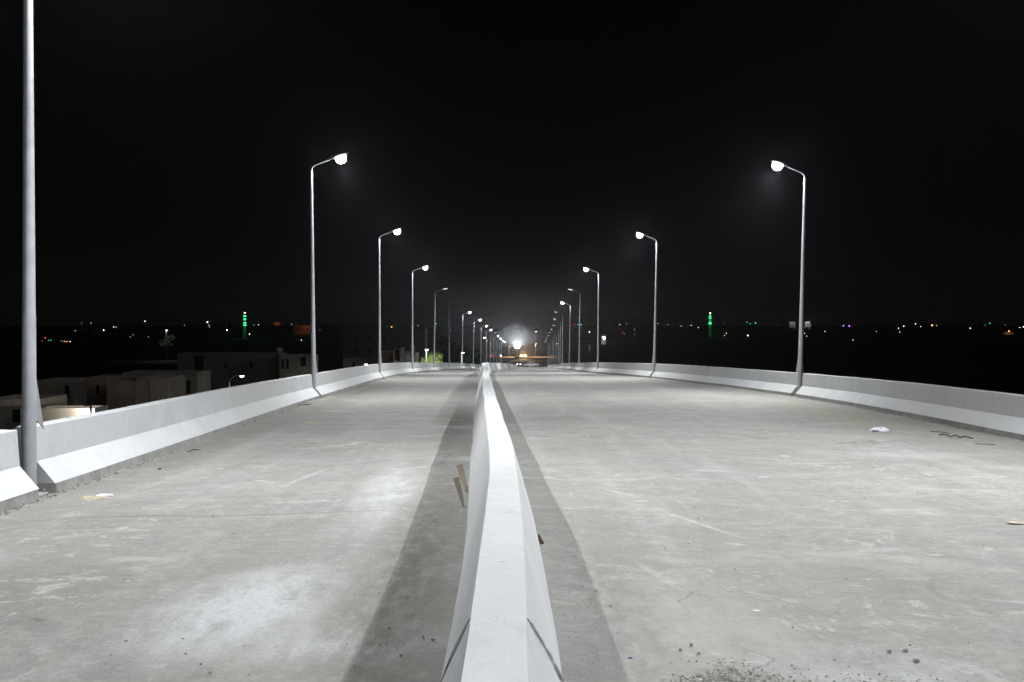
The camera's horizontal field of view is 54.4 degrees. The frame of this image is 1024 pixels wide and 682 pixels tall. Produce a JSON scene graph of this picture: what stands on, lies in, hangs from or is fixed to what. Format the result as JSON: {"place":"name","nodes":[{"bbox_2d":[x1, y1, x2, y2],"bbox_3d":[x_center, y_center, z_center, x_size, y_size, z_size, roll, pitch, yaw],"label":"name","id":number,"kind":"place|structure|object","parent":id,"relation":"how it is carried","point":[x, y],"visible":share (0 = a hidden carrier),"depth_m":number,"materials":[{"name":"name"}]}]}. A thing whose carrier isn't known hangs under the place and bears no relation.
{"place":"outdoors","nodes":[
{"label":"outdoors","id":0,"kind":"place"},
{"bbox_2d":[0,378,1022,681],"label":"gravel","id":1,"kind":"structure","parent":0,"point":[716,676],"depth_m":5.75,"materials":[{"name":"grey gravel"}]},
{"bbox_2d":[0,362,1023,681],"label":"road","id":2,"kind":"structure","parent":0,"point":[216,552],"depth_m":9.43,"materials":[{"name":"concrete"}]},
{"bbox_2d":[0,430,38,512],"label":"side barrier","id":3,"kind":"object","parent":2,"relation":"on","point":[18,486],"visible":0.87,"depth_m":12.16,"materials":[{"name":"paint"}]},
{"bbox_2d":[21,0,47,496],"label":"street lamp","id":4,"kind":"object","parent":2,"relation":"on","point":[31,414],"visible":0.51,"depth_m":12.63,"materials":[{"name":"metal"}]},
{"bbox_2d":[81,496,108,499],"bbox_3d":[-5.194,1.942,12.349,0.395,0.029,0.239,0,1,11],"label":"paper scrap","id":5,"kind":"object","parent":2,"relation":"on","point":[91,497],"visible":1,"depth_m":12.33,"materials":[{"name":"beige paper"}]},
{"bbox_2d":[96,493,112,495],"bbox_3d":[-5.133,1.939,12.561,0.213,0.031,0.147,0,1,-6],"label":"plastic scrap","id":6,"kind":"object","parent":2,"relation":"on","point":[103,494],"visible":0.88,"depth_m":12.54,"materials":[{"name":"white plastic"}]},
{"bbox_2d":[15,375,318,492],"bbox_3d":[-6.585,1.819,23.895,0.615,1.876,21.855,0,1,-2],"label":"side barrier","id":7,"kind":"object","parent":2,"relation":"on","point":[73,451],"visible":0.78,"depth_m":16.85,"materials":[{"name":"paint"}]},
{"bbox_2d":[310,152,347,390],"bbox_3d":[-6.457,-2.289,34.990,1.440,8.648,0.374,0,1,-3],"label":"street lamp","id":8,"kind":"object","parent":2,"relation":"on","point":[340,158],"visible":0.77,"depth_m":34.91,"materials":[{"name":"metal"}]},
{"bbox_2d":[307,364,382,397],"bbox_3d":[-7.336,1.922,46.051,0.592,1.947,21.543,0,1,-2],"label":"side barrier","id":9,"kind":"object","parent":2,"relation":"on","point":[331,382],"visible":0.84,"depth_m":42.49,"materials":[{"name":"paint"}]},
{"bbox_2d":[378,228,400,373],"bbox_3d":[-7.040,-2.143,56.965,1.440,8.648,0.374,0,1,0],"label":"street lamp","id":10,"kind":"object","parent":2,"relation":"on","point":[397,231],"visible":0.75,"depth_m":56.91,"materials":[{"name":"metal"}]},
{"bbox_2d":[381,362,414,378],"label":"side barrier","id":11,"kind":"object","parent":2,"relation":"on","point":[388,370],"visible":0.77,"depth_m":66.19,"materials":[{"name":"paint"}]},
{"bbox_2d":[411,265,427,368],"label":"street lamp","id":12,"kind":"object","parent":2,"relation":"on","point":[425,267],"visible":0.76,"depth_m":79.44,"materials":[{"name":"metal"}]},
{"bbox_2d":[413,362,435,372],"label":"side barrier","id":13,"kind":"object","parent":2,"relation":"on","point":[419,367],"visible":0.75,"depth_m":88.72,"materials":[{"name":"paint"}]},
{"bbox_2d":[433,288,447,367],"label":"street lamp","id":14,"kind":"object","parent":2,"relation":"on","point":[434,330],"visible":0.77,"depth_m":101.94,"materials":[{"name":"metal"}]},
{"bbox_2d":[435,363,450,370],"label":"side barrier","id":15,"kind":"object","parent":2,"relation":"on","point":[441,366],"visible":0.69,"depth_m":113.10,"materials":[{"name":"paint"}]},
{"bbox_2d":[448,301,458,366],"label":"street lamp","id":16,"kind":"object","parent":2,"relation":"on","point":[449,342],"visible":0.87,"depth_m":124.99,"materials":[{"name":"metal"}]},
{"bbox_2d":[450,363,463,368],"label":"side barrier","id":17,"kind":"object","parent":2,"relation":"on","point":[455,365],"visible":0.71,"depth_m":136.26,"materials":[{"name":"concrete"}]},
{"bbox_2d":[453,477,464,506],"bbox_3d":[-0.589,1.690,11.138,0.151,0.342,0.053,1,1,29],"label":"wooden plank","id":18,"kind":"object","parent":2,"relation":"on","point":[457,481],"visible":1,"depth_m":11.12,"materials":[{"name":"brown wood"}]},
{"bbox_2d":[456,464,467,491],"bbox_3d":[-0.606,1.680,12.183,0.165,0.352,0.054,1,1,27],"label":"wooden plank","id":19,"kind":"object","parent":2,"relation":"on","point":[460,468],"visible":1,"depth_m":12.16,"materials":[{"name":"brown wood"}]},
{"bbox_2d":[462,311,470,366],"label":"street lamp","id":20,"kind":"object","parent":2,"relation":"on","point":[469,312],"visible":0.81,"depth_m":147.96,"materials":[{"name":"metal"}]},
{"bbox_2d":[463,363,473,368],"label":"side barrier","id":21,"kind":"object","parent":2,"relation":"on","point":[467,366],"visible":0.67,"depth_m":158.88,"materials":[{"name":"concrete"}]},
{"bbox_2d":[473,319,480,366],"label":"street lamp","id":22,"kind":"object","parent":2,"relation":"on","point":[473,344],"visible":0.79,"depth_m":170.99,"materials":[{"name":"metal"}]},
{"bbox_2d":[474,364,480,368],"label":"side barrier","id":23,"kind":"object","parent":2,"relation":"on","point":[476,366],"visible":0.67,"depth_m":181.46,"materials":[{"name":"paint"}]},
{"bbox_2d":[441,618,560,681],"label":"median barrier","id":24,"kind":"object","parent":2,"relation":"on","point":[500,650],"visible":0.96,"depth_m":3.52,"materials":[{"name":"paint"}]},
{"bbox_2d":[440,362,565,681],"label":"median barrier","id":25,"kind":"object","parent":2,"relation":"on","point":[503,574],"visible":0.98,"depth_m":5.76,"materials":[{"name":"paint"}]},
{"bbox_2d":[523,362,538,366],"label":"pickup truck","id":26,"kind":"object","parent":2,"relation":"on","point":[531,364],"visible":1,"depth_m":337.49,"materials":[{"name":"white paint"}]},
{"bbox_2d":[553,325,558,364],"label":"street lamp","id":27,"kind":"object","parent":2,"relation":"on","point":[558,347],"visible":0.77,"depth_m":193.01,"materials":[{"name":"metal"}]},
{"bbox_2d":[555,319,560,366],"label":"street lamp","id":28,"kind":"object","parent":2,"relation":"on","point":[560,342],"visible":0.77,"depth_m":169.99,"materials":[{"name":"metal"}]},
{"bbox_2d":[554,311,562,365],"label":"street lamp","id":29,"kind":"object","parent":2,"relation":"on","point":[562,338],"visible":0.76,"depth_m":147.96,"materials":[{"name":"metal"}]},
{"bbox_2d":[561,363,568,369],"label":"side barrier","id":30,"kind":"object","parent":2,"relation":"on","point":[565,366],"visible":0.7,"depth_m":135.38,"materials":[{"name":"paint"}]},
{"bbox_2d":[561,301,570,363],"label":"street lamp","id":31,"kind":"object","parent":2,"relation":"on","point":[569,330],"visible":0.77,"depth_m":125.97,"materials":[{"name":"metal"}]},
{"bbox_2d":[567,363,577,370],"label":"side barrier","id":32,"kind":"object","parent":2,"relation":"on","point":[573,366],"visible":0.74,"depth_m":113.57,"materials":[{"name":"paint"}]},
{"bbox_2d":[569,289,580,367],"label":"street lamp","id":33,"kind":"object","parent":2,"relation":"on","point":[579,330],"visible":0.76,"depth_m":103.44,"materials":[{"name":"metal"}]},
{"bbox_2d":[577,362,599,372],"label":"side barrier","id":34,"kind":"object","parent":2,"relation":"on","point":[591,367],"visible":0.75,"depth_m":88.77,"materials":[{"name":"paint"}]},
{"bbox_2d":[584,267,598,368],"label":"street lamp","id":35,"kind":"object","parent":2,"relation":"on","point":[586,269],"visible":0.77,"depth_m":80.93,"materials":[{"name":"metal"}]},
{"bbox_2d":[595,362,656,377],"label":"side barrier","id":36,"kind":"object","parent":2,"relation":"on","point":[637,369],"visible":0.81,"depth_m":66.77,"materials":[{"name":"paint"}]},
{"bbox_2d":[636,231,657,372],"bbox_3d":[7.938,-2.128,58.757,1.306,8.671,0.374,0,1,-1],"label":"street lamp","id":37,"kind":"object","parent":2,"relation":"on","point":[639,234],"visible":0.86,"depth_m":58.72,"materials":[{"name":"metal"}]},
{"bbox_2d":[651,364,797,395],"bbox_3d":[9.584,1.938,47.708,0.696,1.967,21.979,0,1,-6],"label":"side barrier","id":38,"kind":"object","parent":2,"relation":"on","point":[777,382],"visible":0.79,"depth_m":44.40,"materials":[{"name":"paint"}]},
{"bbox_2d":[771,160,805,390],"bbox_3d":[10.098,-2.282,36.440,1.306,8.671,0.374,0,1,-2],"label":"street lamp","id":39,"kind":"object","parent":2,"relation":"on","point":[777,165],"visible":0.91,"depth_m":36.42,"materials":[{"name":"metal"}]},
{"bbox_2d":[869,427,889,431],"bbox_3d":[8.031,1.925,21.780,0.430,0.099,0.279,0,1,7],"label":"plastic bag","id":40,"kind":"object","parent":2,"relation":"on","point":[881,429],"visible":1,"depth_m":21.72,"materials":[{"name":"white plastic"}]},
{"bbox_2d":[795,373,1023,440],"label":"side barrier","id":41,"kind":"object","parent":2,"relation":"on","point":[994,412],"visible":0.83,"depth_m":25.05,"materials":[{"name":"paint"}]},
{"bbox_2d":[939,434,972,438],"bbox_3d":[9.099,1.953,20.476,0.402,0.061,0.830,0,1,0],"label":"stick","id":42,"kind":"object","parent":2,"relation":"on","point":[956,435],"visible":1,"depth_m":20.32,"materials":[{"name":"wood"}]},
{"bbox_2d":[1007,521,1023,523],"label":"paper scrap","id":43,"kind":"object","parent":2,"relation":"on","point":[1016,522],"visible":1,"depth_m":10.80,"materials":[{"name":"beige paper"}]},
{"bbox_2d":[0,326,1023,395],"bbox_3d":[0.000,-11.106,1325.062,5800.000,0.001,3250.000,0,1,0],"label":"ground","id":44,"kind":"structure","parent":0,"point":[988,359],"depth_m":571.53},
{"bbox_2d":[0,394,66,429],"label":"town house","id":45,"kind":"structure","parent":44,"relation":"on","point":[10,411],"depth_m":82.16,"materials":[{"name":"concrete"}]},
{"bbox_2d":[12,409,20,421],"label":"door","id":46,"kind":"structure","parent":45,"relation":"in","point":[16,413],"depth_m":82.12,"materials":[{"name":"black"}]},
{"bbox_2d":[37,377,86,404],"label":"town house","id":47,"kind":"structure","parent":44,"relation":"on","point":[74,389],"depth_m":112.18,"materials":[{"name":"concrete"}]},
{"bbox_2d":[65,385,68,397],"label":"door","id":48,"kind":"structure","parent":47,"relation":"in","point":[66,386],"depth_m":112.11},
{"bbox_2d":[41,405,107,421],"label":"town house","id":49,"kind":"structure","parent":44,"relation":"on","point":[53,412],"depth_m":78.14,"materials":[{"name":"concrete"}]},
{"bbox_2d":[86,374,125,404],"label":"town house","id":50,"kind":"structure","parent":44,"relation":"on","point":[96,386],"depth_m":108.15,"materials":[{"name":"concrete"}]},
{"bbox_2d":[96,384,99,394],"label":"window","id":51,"kind":"structure","parent":50,"relation":"in","point":[97,385],"depth_m":108.07,"materials":[{"name":"black glass"}]},
{"bbox_2d":[107,378,149,409],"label":"town house","id":52,"kind":"structure","parent":44,"relation":"on","point":[123,392],"depth_m":100.15,"materials":[{"name":"concrete"}]},
{"bbox_2d":[136,375,184,401],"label":"town house","id":53,"kind":"structure","parent":44,"relation":"on","point":[162,387],"depth_m":104.15,"materials":[{"name":"concrete"}]},
{"bbox_2d":[122,370,210,395],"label":"town house","id":54,"kind":"structure","parent":44,"relation":"on","point":[197,381],"depth_m":124.16,"materials":[{"name":"concrete"}]},
{"bbox_2d":[187,381,189,393],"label":"door","id":55,"kind":"structure","parent":54,"relation":"in","point":[188,382],"depth_m":124.12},
{"bbox_2d":[158,334,176,359],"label":"tree","id":56,"kind":"object","parent":44,"relation":"on","point":[167,343],"visible":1,"depth_m":418.77,"materials":[{"name":"green plant"}]},
{"bbox_2d":[177,352,286,389],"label":"town house","id":57,"kind":"structure","parent":44,"relation":"on","point":[225,367],"depth_m":158.12,"materials":[{"name":"concrete"}]},
{"bbox_2d":[194,356,203,369],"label":"door","id":58,"kind":"structure","parent":57,"relation":"in","point":[198,360],"depth_m":158.06,"materials":[{"name":"black"}]},
{"bbox_2d":[243,312,246,338],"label":"minaret","id":59,"kind":"object","parent":44,"relation":"on","point":[244,333],"visible":1,"depth_m":898.78,"materials":[{"name":"green"}]},
{"bbox_2d":[280,354,317,378],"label":"town house","id":60,"kind":"structure","parent":44,"relation":"on","point":[291,365],"depth_m":152.11,"materials":[{"name":"concrete"}]},
{"bbox_2d":[286,358,288,369],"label":"window","id":61,"kind":"structure","parent":60,"relation":"in","point":[287,359],"depth_m":152.04,"materials":[{"name":"black glass"}]},
{"bbox_2d":[301,357,305,365],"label":"window","id":62,"kind":"structure","parent":60,"relation":"in","point":[303,359],"depth_m":152.07,"materials":[{"name":"black glass"}]},
{"bbox_2d":[293,325,310,334],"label":"house","id":63,"kind":"structure","parent":44,"relation":"on","point":[301,329],"depth_m":1149.99,"materials":[{"name":"concrete"}]},
{"bbox_2d":[343,358,377,367],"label":"town house","id":64,"kind":"structure","parent":44,"relation":"on","point":[350,362],"depth_m":176.12,"materials":[{"name":"concrete"}]},
{"bbox_2d":[343,329,426,361],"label":"apartment block","id":65,"kind":"structure","parent":44,"relation":"on","point":[360,343],"depth_m":205.04,"materials":[{"name":"concrete"}]},
{"bbox_2d":[353,336,357,341],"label":"window","id":66,"kind":"structure","parent":65,"relation":"in","point":[355,338],"depth_m":204.99,"materials":[{"name":"black glass"}]},
{"bbox_2d":[353,347,357,352],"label":"window","id":67,"kind":"structure","parent":65,"relation":"in","point":[355,349],"depth_m":205.04,"materials":[{"name":"black glass"}]},
{"bbox_2d":[367,336,371,341],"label":"window","id":68,"kind":"structure","parent":65,"relation":"in","point":[369,338],"depth_m":204.99,"materials":[{"name":"black glass"}]},
{"bbox_2d":[367,347,371,352],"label":"window","id":69,"kind":"structure","parent":65,"relation":"in","point":[369,349],"depth_m":205.04,"materials":[{"name":"black glass"}]},
{"bbox_2d":[381,336,385,341],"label":"window","id":70,"kind":"structure","parent":65,"relation":"in","point":[383,338],"depth_m":204.99,"materials":[{"name":"black glass"}]},
{"bbox_2d":[395,336,399,341],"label":"window","id":71,"kind":"structure","parent":65,"relation":"in","point":[397,338],"depth_m":204.99,"materials":[{"name":"black glass"}]},
{"bbox_2d":[381,350,393,362],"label":"town house","id":72,"kind":"structure","parent":44,"relation":"on","point":[387,356],"depth_m":170.08,"materials":[{"name":"concrete"}]},
{"bbox_2d":[381,355,390,362],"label":"arched door","id":73,"kind":"structure","parent":72,"relation":"in","point":[385,359],"depth_m":170.07,"materials":[{"name":"black"}]},
{"bbox_2d":[394,345,418,362],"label":"town house","id":74,"kind":"structure","parent":44,"relation":"on","point":[401,355],"depth_m":165.49,"materials":[{"name":"concrete"}]},
{"bbox_2d":[394,349,399,360],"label":"window","id":75,"kind":"structure","parent":74,"relation":"in","point":[396,351],"depth_m":166.01,"materials":[{"name":"black glass"}]},
{"bbox_2d":[421,351,442,362],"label":"tree","id":76,"kind":"object","parent":44,"relation":"on","point":[438,357],"visible":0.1,"depth_m":153.30,"materials":[{"name":"green plant"}]},
{"bbox_2d":[438,334,460,362],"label":"tree","id":77,"kind":"object","parent":44,"relation":"on","point":[443,341],"visible":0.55,"depth_m":189.50,"materials":[{"name":"green plant"}]},
{"bbox_2d":[457,345,474,363],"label":"tree","id":78,"kind":"object","parent":44,"relation":"on","point":[466,353],"visible":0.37,"depth_m":199.25,"materials":[{"name":"green plant"}]},
{"bbox_2d":[470,348,484,364],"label":"tree","id":79,"kind":"object","parent":44,"relation":"on","point":[477,351],"visible":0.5,"depth_m":214.82,"materials":[{"name":"green plant"}]},
{"bbox_2d":[483,340,490,362],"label":"tree","id":80,"kind":"object","parent":44,"relation":"on","point":[487,349],"visible":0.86,"depth_m":240.04,"materials":[{"name":"green plant"}]},
{"bbox_2d":[488,352,500,357],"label":"truck","id":81,"kind":"object","parent":44,"relation":"on","point":[494,354],"visible":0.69,"depth_m":438.98,"materials":[{"name":"white paint"}]},
{"bbox_2d":[0,322,1023,330],"bbox_3d":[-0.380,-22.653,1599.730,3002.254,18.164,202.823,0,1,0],"label":"trees","id":82,"kind":"object","parent":44,"relation":"on","point":[960,326],"visible":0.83,"depth_m":1560.38,"materials":[{"name":"plant"}]},
{"bbox_2d":[520,351,525,357],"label":"truck","id":83,"kind":"object","parent":44,"relation":"on","point":[522,353],"visible":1,"depth_m":442.57,"materials":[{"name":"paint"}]},
{"bbox_2d":[491,342,584,353],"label":"bridge","id":84,"kind":"structure","parent":44,"relation":"on","point":[538,348],"depth_m":510.25,"materials":[{"name":"grey concrete"}]},
{"bbox_2d":[580,340,613,341],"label":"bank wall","id":85,"kind":"structure","parent":44,"relation":"on","point":[595,340],"depth_m":770.17,"materials":[{"name":"black concrete"}]},
{"bbox_2d":[601,334,605,343],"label":"house","id":86,"kind":"structure","parent":44,"relation":"on","point":[603,338],"depth_m":690.14,"materials":[{"name":"concrete"}]},
{"bbox_2d":[708,314,711,337],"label":"minaret","id":87,"kind":"object","parent":44,"relation":"on","point":[709,332],"visible":1,"depth_m":948.87,"materials":[{"name":"green"}]},
{"bbox_2d":[788,322,795,327],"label":"house","id":88,"kind":"structure","parent":44,"relation":"on","point":[791,324],"depth_m":1799.79,"materials":[{"name":"concrete"}]},
{"bbox_2d":[803,322,809,328],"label":"house","id":89,"kind":"structure","parent":44,"relation":"on","point":[807,324],"depth_m":1799.81,"materials":[{"name":"concrete"}]},
{"bbox_2d":[1002,332,1013,334],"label":"house","id":90,"kind":"structure","parent":44,"relation":"on","point":[1007,333],"depth_m":1150.08,"materials":[{"name":"concrete"}]},
{"bbox_2d":[0,0,1023,325],"label":"sky","id":91,"kind":"structure","parent":0,"point":[515,148],"materials":[{"name":"black"}]},
{"bbox_2d":[514,342,520,357],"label":"light tower","id":92,"kind":"structure","parent":0,"point":[518,345],"depth_m":432.16,"materials":[{"name":"paint"}]},
{"bbox_2d":[498,356,552,357],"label":"crossing road","id":93,"kind":"structure","parent":0,"point":[530,357],"depth_m":449.46,"materials":[{"name":"grey asphalt"}]},
{"bbox_2d":[563,344,592,362],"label":"building","id":94,"kind":"structure","parent":0,"point":[586,357],"depth_m":474.42,"materials":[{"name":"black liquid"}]}
]}

